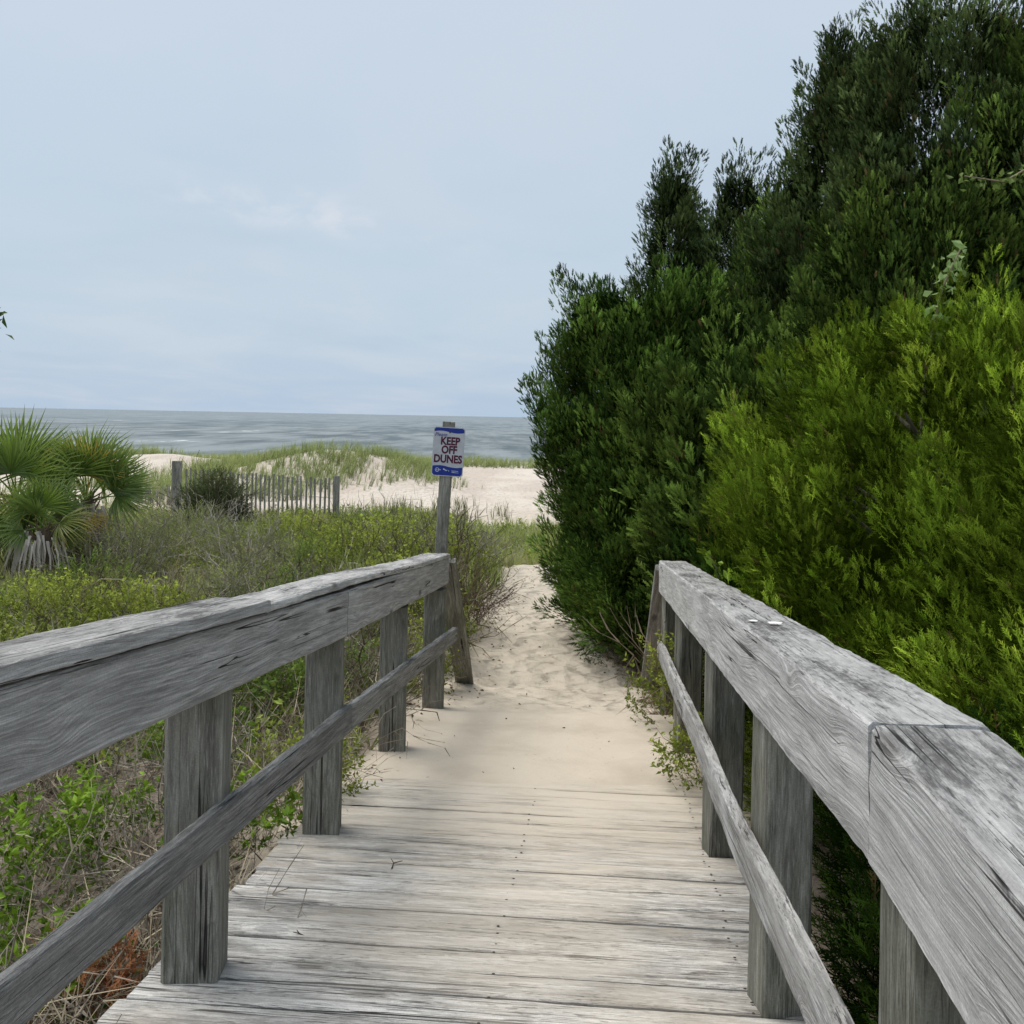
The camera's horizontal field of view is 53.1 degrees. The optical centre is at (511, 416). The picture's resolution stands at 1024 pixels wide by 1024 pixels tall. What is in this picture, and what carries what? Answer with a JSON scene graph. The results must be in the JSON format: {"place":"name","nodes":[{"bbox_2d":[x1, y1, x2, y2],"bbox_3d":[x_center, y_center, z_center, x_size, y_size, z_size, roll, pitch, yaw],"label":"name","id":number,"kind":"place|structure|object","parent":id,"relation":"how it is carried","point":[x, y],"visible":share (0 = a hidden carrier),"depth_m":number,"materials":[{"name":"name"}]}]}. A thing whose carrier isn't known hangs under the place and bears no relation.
{"place":"outdoors","nodes":[
{"label":"outdoors","id":0,"kind":"place"},
{"bbox_2d":[0,407,548,461],"bbox_3d":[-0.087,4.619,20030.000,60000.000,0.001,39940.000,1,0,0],"label":"sea water","id":1,"kind":"structure","parent":0,"point":[221,433],"depth_m":278.57,"materials":[{"name":"grey liquid"}]},
{"bbox_2d":[0,498,749,787],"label":"field grass","id":2,"kind":"structure","parent":0,"point":[527,561],"depth_m":13.65,"materials":[{"name":"green plant"}]},
{"bbox_2d":[0,450,878,1023],"bbox_3d":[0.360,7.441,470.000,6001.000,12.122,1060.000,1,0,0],"label":"ground","id":3,"kind":"structure","parent":0,"point":[560,724],"depth_m":6.51,"materials":[{"name":"beige sand"}]},
{"bbox_2d":[0,307,13,339],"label":"broadleaf tree","id":4,"kind":"object","parent":3,"relation":"on","point":[3,319],"visible":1,"depth_m":4.60,"materials":[{"name":"green plant"}]},
{"bbox_2d":[16,781,32,874],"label":"dead stalk","id":5,"kind":"object","parent":3,"relation":"on","point":[27,807],"visible":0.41,"depth_m":4.00,"materials":[{"name":"brown plant"}]},
{"bbox_2d":[0,772,92,895],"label":"leafy plant","id":6,"kind":"object","parent":3,"relation":"on","point":[15,795],"visible":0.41,"depth_m":3.96,"materials":[{"name":"green plant"}]},
{"bbox_2d":[0,405,94,574],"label":"fan palm","id":7,"kind":"object","parent":3,"relation":"on","point":[20,456],"visible":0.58,"depth_m":13.38,"materials":[{"name":"green plant"}]},
{"bbox_2d":[0,471,99,578],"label":"fan palm","id":8,"kind":"object","parent":3,"relation":"on","point":[36,501],"visible":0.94,"depth_m":12.93,"materials":[{"name":"green plant"}]},
{"bbox_2d":[0,782,131,926],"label":"leafy plant","id":9,"kind":"object","parent":3,"relation":"on","point":[23,842],"visible":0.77,"depth_m":3.72,"materials":[{"name":"green plant"}]},
{"bbox_2d":[0,556,137,641],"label":"scrub bush","id":10,"kind":"object","parent":3,"relation":"on","point":[56,595],"visible":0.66,"depth_m":9.37,"materials":[{"name":"green plant"}]},
{"bbox_2d":[3,541,140,575],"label":"scrub bush","id":11,"kind":"object","parent":3,"relation":"on","point":[93,556],"visible":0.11,"depth_m":13.69,"materials":[{"name":"green plant"}]},
{"bbox_2d":[0,892,160,1023],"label":"leafy plant","id":12,"kind":"object","parent":3,"relation":"on","point":[6,918],"visible":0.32,"depth_m":3.18,"materials":[{"name":"green plant"}]},
{"bbox_2d":[3,420,170,572],"bbox_3d":[-5.782,1.112,14.019,2.131,2.272,1.599,1,0,-35],"label":"fan palm","id":13,"kind":"object","parent":3,"relation":"on","point":[102,465],"visible":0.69,"depth_m":13.83,"materials":[{"name":"green plant"}]},
{"bbox_2d":[24,926,151,1023],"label":"dead branch","id":14,"kind":"object","parent":3,"relation":"on","point":[121,972],"visible":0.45,"depth_m":3.07,"materials":[{"name":"brown plant"}]},
{"bbox_2d":[52,907,124,995],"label":"dead stalk","id":15,"kind":"object","parent":3,"relation":"on","point":[106,952],"visible":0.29,"depth_m":3.18,"materials":[{"name":"beige plant"}]},
{"bbox_2d":[11,518,167,609],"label":"scrub bush","id":16,"kind":"object","parent":3,"relation":"on","point":[92,571],"visible":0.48,"depth_m":11.45,"materials":[{"name":"green plant"}]},
{"bbox_2d":[19,757,163,859],"bbox_3d":[-1.733,1.616,4.206,0.553,0.405,0.533,1,0,38],"label":"leafy plant","id":17,"kind":"object","parent":3,"relation":"on","point":[89,797],"visible":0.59,"depth_m":4.20,"materials":[{"name":"green plant"}]},
{"bbox_2d":[71,721,164,772],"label":"leafy plant","id":18,"kind":"object","parent":3,"relation":"on","point":[128,761],"visible":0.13,"depth_m":5.27,"materials":[{"name":"green plant"}]},
{"bbox_2d":[84,579,154,608],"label":"dead stalk","id":19,"kind":"object","parent":3,"relation":"on","point":[116,579],"visible":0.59,"depth_m":9.50,"materials":[{"name":"brown plant"}]},
{"bbox_2d":[36,499,210,582],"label":"scrub bush","id":20,"kind":"object","parent":3,"relation":"on","point":[158,550],"visible":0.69,"depth_m":13.46,"materials":[{"name":"green plant"}]},
{"bbox_2d":[57,563,223,626],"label":"scrub bush","id":21,"kind":"object","parent":3,"relation":"on","point":[148,604],"visible":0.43,"depth_m":9.42,"materials":[{"name":"green plant"}]},
{"bbox_2d":[139,483,169,504],"bbox_3d":[-9.388,2.057,26.997,1.112,0.738,0.204,1,0,0],"label":"dune fence","id":22,"kind":"object","parent":3,"relation":"on","point":[168,491],"visible":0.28,"depth_m":26.98,"materials":[{"name":"grey wood"}]},
{"bbox_2d":[156,730,164,781],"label":"dead stalk","id":23,"kind":"object","parent":3,"relation":"on","point":[162,749],"visible":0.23,"depth_m":4.94,"materials":[{"name":"brown plant"}]},
{"bbox_2d":[114,485,247,558],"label":"scrub bush","id":24,"kind":"object","parent":3,"relation":"on","point":[193,529],"visible":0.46,"depth_m":15.49,"materials":[{"name":"green plant"}]},
{"bbox_2d":[118,536,276,611],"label":"scrub bush","id":25,"kind":"object","parent":3,"relation":"on","point":[219,588],"visible":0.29,"depth_m":10.49,"materials":[{"name":"green plant"}]},
{"bbox_2d":[134,706,260,769],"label":"leafy plant","id":26,"kind":"object","parent":3,"relation":"on","point":[250,723],"visible":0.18,"depth_m":5.09,"materials":[{"name":"green plant"}]},
{"bbox_2d":[137,485,260,540],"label":"scrub bush","id":27,"kind":"object","parent":3,"relation":"on","point":[207,513],"visible":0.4,"depth_m":18.42,"materials":[{"name":"green plant"}]},
{"bbox_2d":[144,452,268,525],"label":"scrub bush","id":28,"kind":"object","parent":3,"relation":"on","point":[205,488],"visible":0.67,"depth_m":21.74,"materials":[{"name":"green plant"}]},
{"bbox_2d":[159,562,276,607],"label":"scrub bush","id":29,"kind":"object","parent":3,"relation":"on","point":[217,591],"visible":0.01,"depth_m":8.35,"materials":[{"name":"green plant"}]},
{"bbox_2d":[157,763,302,861],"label":"leafy plant","id":30,"kind":"object","parent":3,"relation":"on","point":[289,811],"visible":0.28,"depth_m":3.99,"materials":[{"name":"green plant"}]},
{"bbox_2d":[0,553,473,1023],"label":"railing","id":31,"kind":"object","parent":3,"relation":"on","point":[69,695],"visible":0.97,"depth_m":2.72,"materials":[{"name":"grey wood"}]},
{"bbox_2d":[164,493,312,576],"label":"scrub bush","id":32,"kind":"object","parent":3,"relation":"on","point":[250,532],"visible":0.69,"depth_m":13.88,"materials":[{"name":"green plant"}]},
{"bbox_2d":[143,657,361,736],"bbox_3d":[-1.634,1.593,6.246,1.594,0.809,1.187,1,0,-25],"label":"scrub bush","id":33,"kind":"object","parent":3,"relation":"on","point":[282,685],"visible":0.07,"depth_m":6.09,"materials":[{"name":"green plant"}]},
{"bbox_2d":[171,461,339,515],"bbox_3d":[-6.264,1.902,24.829,4.769,1.528,0.252,1,0,20],"label":"dune fence","id":34,"kind":"object","parent":3,"relation":"on","point":[176,473],"visible":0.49,"depth_m":24.55,"materials":[{"name":"grey wood"}]},
{"bbox_2d":[191,517,330,597],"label":"scrub bush","id":35,"kind":"object","parent":3,"relation":"on","point":[263,572],"visible":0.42,"depth_m":10.93,"materials":[{"name":"green plant"}]},
{"bbox_2d":[0,436,553,523],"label":"dune grass","id":36,"kind":"structure","parent":3,"relation":"on","point":[421,463],"depth_m":35.67,"materials":[{"name":"green plant"}]},
{"bbox_2d":[223,524,354,594],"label":"scrub bush","id":37,"kind":"object","parent":3,"relation":"on","point":[275,580],"visible":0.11,"depth_m":9.51,"materials":[{"name":"green plant"}]},
{"bbox_2d":[232,656,354,732],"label":"leafy plant","id":38,"kind":"object","parent":3,"relation":"on","point":[298,667],"visible":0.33,"depth_m":5.84,"materials":[{"name":"green plant"}]},
{"bbox_2d":[247,498,350,550],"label":"scrub bush","id":39,"kind":"object","parent":3,"relation":"on","point":[297,518],"visible":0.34,"depth_m":17.41,"materials":[{"name":"green plant"}]},
{"bbox_2d":[218,571,379,697],"bbox_3d":[-1.421,1.552,7.037,1.534,1.056,1.660,1,0,43],"label":"scrub bush","id":40,"kind":"object","parent":3,"relation":"on","point":[344,643],"visible":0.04,"depth_m":6.94,"materials":[{"name":"green plant"}]},
{"bbox_2d":[230,723,391,803],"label":"weedy plant","id":41,"kind":"object","parent":3,"relation":"on","point":[348,764],"visible":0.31,"depth_m":4.60,"materials":[{"name":"green plant"}]},
{"bbox_2d":[238,502,414,584],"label":"scrub bush","id":42,"kind":"object","parent":3,"relation":"on","point":[315,553],"visible":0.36,"depth_m":11.93,"materials":[{"name":"green plant"}]},
{"bbox_2d":[272,503,387,563],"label":"scrub bush","id":43,"kind":"object","parent":3,"relation":"on","point":[331,532],"visible":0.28,"depth_m":14.98,"materials":[{"name":"green plant"}]},
{"bbox_2d":[264,538,420,658],"bbox_3d":[-1.423,1.629,8.402,1.471,1.327,1.565,1,0,-16],"label":"scrub bush","id":44,"kind":"object","parent":3,"relation":"on","point":[370,625],"visible":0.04,"depth_m":8.36,"materials":[{"name":"green plant"}]},
{"bbox_2d":[1,568,689,1010],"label":"leaf litter","id":45,"kind":"object","parent":3,"relation":"on","point":[233,768],"visible":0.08,"depth_m":4.71,"materials":[{"name":"brown plant"}]},
{"bbox_2d":[0,496,702,1023],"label":"dry stalks","id":46,"kind":"object","parent":3,"relation":"on","point":[74,1012],"visible":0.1,"depth_m":4.08,"materials":[{"name":"brown plant"}]},
{"bbox_2d":[312,490,409,541],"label":"scrub bush","id":47,"kind":"object","parent":3,"relation":"on","point":[339,517],"visible":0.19,"depth_m":19.42,"materials":[{"name":"green plant"}]},
{"bbox_2d":[259,623,469,720],"bbox_3d":[-1.040,1.607,6.543,1.551,1.165,1.286,1,0,0],"label":"scrub bush","id":48,"kind":"object","parent":3,"relation":"on","point":[360,653],"visible":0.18,"depth_m":6.50,"materials":[{"name":"green plant"}]},
{"bbox_2d":[284,497,457,573],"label":"scrub bush","id":49,"kind":"object","parent":3,"relation":"on","point":[350,555],"visible":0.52,"depth_m":11.39,"materials":[{"name":"green plant"}]},
{"bbox_2d":[0,502,752,882],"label":"ground cover","id":50,"kind":"object","parent":3,"relation":"on","point":[270,724],"visible":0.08,"depth_m":12.39,"materials":[{"name":"green plant"}]},
{"bbox_2d":[339,494,435,548],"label":"scrub bush","id":51,"kind":"object","parent":3,"relation":"on","point":[400,519],"visible":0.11,"depth_m":16.43,"materials":[{"name":"green plant"}]},
{"bbox_2d":[351,615,468,693],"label":"weedy plant","id":52,"kind":"object","parent":3,"relation":"on","point":[419,649],"visible":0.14,"depth_m":7.47,"materials":[{"name":"green plant"}]},
{"bbox_2d":[334,486,487,555],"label":"scrub bush","id":53,"kind":"object","parent":3,"relation":"on","point":[413,531],"visible":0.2,"depth_m":13.46,"materials":[{"name":"green plant"}]},
{"bbox_2d":[334,510,492,626],"bbox_3d":[-0.996,1.531,9.650,1.709,1.331,1.595,1,0,0],"label":"scrub bush","id":54,"kind":"object","parent":3,"relation":"on","point":[372,562],"visible":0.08,"depth_m":9.55,"materials":[{"name":"green plant"}]},
{"bbox_2d":[380,499,462,533],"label":"scrub bush","id":55,"kind":"object","parent":3,"relation":"on","point":[426,513],"visible":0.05,"depth_m":18.98,"materials":[{"name":"green plant"}]},
{"bbox_2d":[334,514,528,658],"bbox_3d":[-0.938,1.565,9.028,2.248,1.488,2.009,1,0,0],"label":"weedy plant","id":56,"kind":"object","parent":3,"relation":"on","point":[414,614],"visible":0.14,"depth_m":8.67,"materials":[{"name":"green plant"}]},
{"bbox_2d":[431,421,464,552],"bbox_3d":[-0.507,1.310,7.593,0.282,2.557,0.105,1,0,0],"label":"warning sign","id":57,"kind":"object","parent":3,"relation":"on","point":[448,451],"visible":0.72,"depth_m":7.54,"materials":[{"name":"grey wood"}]},
{"bbox_2d":[96,710,805,1023],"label":"wooden boardwalk","id":58,"kind":"structure","parent":3,"relation":"on","point":[572,902],"depth_m":3.22,"materials":[{"name":"grey wood"}]},
{"bbox_2d":[415,503,488,551],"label":"scrub bush","id":59,"kind":"object","parent":3,"relation":"on","point":[448,531],"visible":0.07,"depth_m":15.91,"materials":[{"name":"green plant"}]},
{"bbox_2d":[392,497,518,594],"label":"scrub bush","id":60,"kind":"object","parent":3,"relation":"on","point":[457,548],"visible":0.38,"depth_m":11.96,"materials":[{"name":"green plant"}]},
{"bbox_2d":[413,485,525,576],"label":"scrub bush","id":61,"kind":"object","parent":3,"relation":"on","point":[486,542],"visible":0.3,"depth_m":13.10,"materials":[{"name":"green plant"}]},
{"bbox_2d":[411,538,540,635],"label":"twiggy bush","id":62,"kind":"object","parent":3,"relation":"on","point":[483,610],"visible":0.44,"depth_m":9.88,"materials":[{"name":"green plant"}]},
{"bbox_2d":[580,639,643,667],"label":"weedy plant","id":63,"kind":"object","parent":3,"relation":"on","point":[596,655],"visible":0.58,"depth_m":8.89,"materials":[{"name":"green plant"}]},
{"bbox_2d":[582,608,704,725],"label":"weedy plant","id":64,"kind":"object","parent":3,"relation":"on","point":[654,666],"visible":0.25,"depth_m":6.31,"materials":[{"name":"green plant"}]},
{"bbox_2d":[514,249,780,664],"bbox_3d":[1.554,0.403,9.601,3.103,3.886,3.491,1,0,0],"label":"cedar tree","id":65,"kind":"object","parent":3,"relation":"on","point":[603,345],"visible":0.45,"depth_m":9.00,"materials":[{"name":"green plant"}]},
{"bbox_2d":[617,134,733,358],"bbox_3d":[1.695,-0.296,10.865,2.029,5.388,2.507,1,0,0],"label":"cedar tree","id":66,"kind":"object","parent":3,"relation":"on","point":[673,208],"visible":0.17,"depth_m":10.73,"materials":[{"name":"green plant"}]},
{"bbox_2d":[647,695,752,793],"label":"weedy plant","id":67,"kind":"object","parent":3,"relation":"on","point":[677,744],"visible":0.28,"depth_m":4.88,"materials":[{"name":"green plant"}]},
{"bbox_2d":[705,550,729,579],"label":"climbing vine","id":68,"kind":"object","parent":3,"relation":"on","point":[709,562],"visible":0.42,"depth_m":6.05,"materials":[{"name":"green plant"}]},
{"bbox_2d":[667,137,776,358],"bbox_3d":[2.301,-0.233,10.599,2.521,5.267,2.200,1,0,0],"label":"cedar tree","id":69,"kind":"object","parent":3,"relation":"on","point":[729,211],"visible":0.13,"depth_m":10.47,"materials":[{"name":"green plant"}]},
{"bbox_2d":[610,295,855,656],"bbox_3d":[2.145,0.685,8.067,3.050,3.238,2.453,1,0,-41],"label":"cedar tree","id":70,"kind":"object","parent":3,"relation":"on","point":[677,452],"visible":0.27,"depth_m":7.80,"materials":[{"name":"green plant"}]},
{"bbox_2d":[691,143,822,359],"bbox_3d":[2.652,-0.095,9.482,2.819,4.913,2.292,1,0,19],"label":"cedar tree","id":71,"kind":"object","parent":3,"relation":"on","point":[736,258],"visible":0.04,"depth_m":9.49,"materials":[{"name":"green plant"}]},
{"bbox_2d":[668,483,865,742],"bbox_3d":[2.013,1.245,6.308,1.926,1.832,2.049,1,0,0],"label":"juniper bush","id":72,"kind":"object","parent":3,"relation":"on","point":[709,570],"visible":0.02,"depth_m":6.34,"materials":[{"name":"green plant"}]},
{"bbox_2d":[694,9,920,418],"bbox_3d":[2.864,-0.628,9.285,3.123,5.995,2.641,1,0,0],"label":"cedar tree","id":73,"kind":"object","parent":3,"relation":"on","point":[836,54],"visible":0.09,"depth_m":9.01,"materials":[{"name":"green plant"}]},
{"bbox_2d":[640,560,1023,1023],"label":"railing","id":74,"kind":"object","parent":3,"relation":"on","point":[919,792],"visible":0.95,"depth_m":1.76,"materials":[{"name":"grey wood"}]},
{"bbox_2d":[768,621,781,623],"bbox_3d":[0.753,0.587,2.930,0.043,0.002,0.033,1,0,0],"label":"bird dropping","id":75,"kind":"object","parent":74,"relation":"on","point":[772,622],"visible":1,"depth_m":2.92,"materials":[{"name":"white"}]},
{"bbox_2d":[688,244,1023,863],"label":"juniper bush","id":76,"kind":"object","parent":3,"relation":"on","point":[882,547],"visible":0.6,"depth_m":4.37,"materials":[{"name":"green plant"}]},
{"bbox_2d":[700,144,1023,550],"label":"cedar tree","id":77,"kind":"object","parent":3,"relation":"on","point":[820,314],"visible":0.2,"depth_m":6.78,"materials":[{"name":"green plant"}]},
{"bbox_2d":[946,163,1023,191],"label":"climbing vine","id":78,"kind":"object","parent":77,"relation":"hanging from","point":[1009,180],"visible":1,"depth_m":5.95,"materials":[{"name":"green plant"}]},
{"bbox_2d":[787,0,1023,380],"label":"cedar tree","id":79,"kind":"object","parent":3,"relation":"on","point":[901,67],"visible":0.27,"depth_m":7.75,"materials":[{"name":"green plant"}]},
{"bbox_2d":[811,688,1023,1023],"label":"juniper bush","id":80,"kind":"object","parent":3,"relation":"on","point":[859,940],"visible":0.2,"depth_m":2.75,"materials":[{"name":"green plant"}]},
{"bbox_2d":[830,5,1023,409],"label":"cedar tree","id":81,"kind":"object","parent":3,"relation":"on","point":[1017,50],"visible":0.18,"depth_m":7.24,"materials":[{"name":"green plant"}]},
{"bbox_2d":[915,240,966,456],"bbox_3d":[1.950,0.562,4.714,0.211,2.730,0.380,1,0,21],"label":"leafy sapling","id":82,"kind":"object","parent":3,"relation":"on","point":[955,255],"visible":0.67,"depth_m":4.61,"materials":[{"name":"green plant"}]},
{"bbox_2d":[860,386,1023,876],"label":"juniper bush","id":83,"kind":"object","parent":3,"relation":"on","point":[1013,670],"visible":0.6,"depth_m":3.42,"materials":[{"name":"green plant"}]},
{"bbox_2d":[0,0,1023,416],"label":"sky","id":84,"kind":"structure","parent":0,"point":[269,206],"materials":[{"name":"blue"}]}
]}

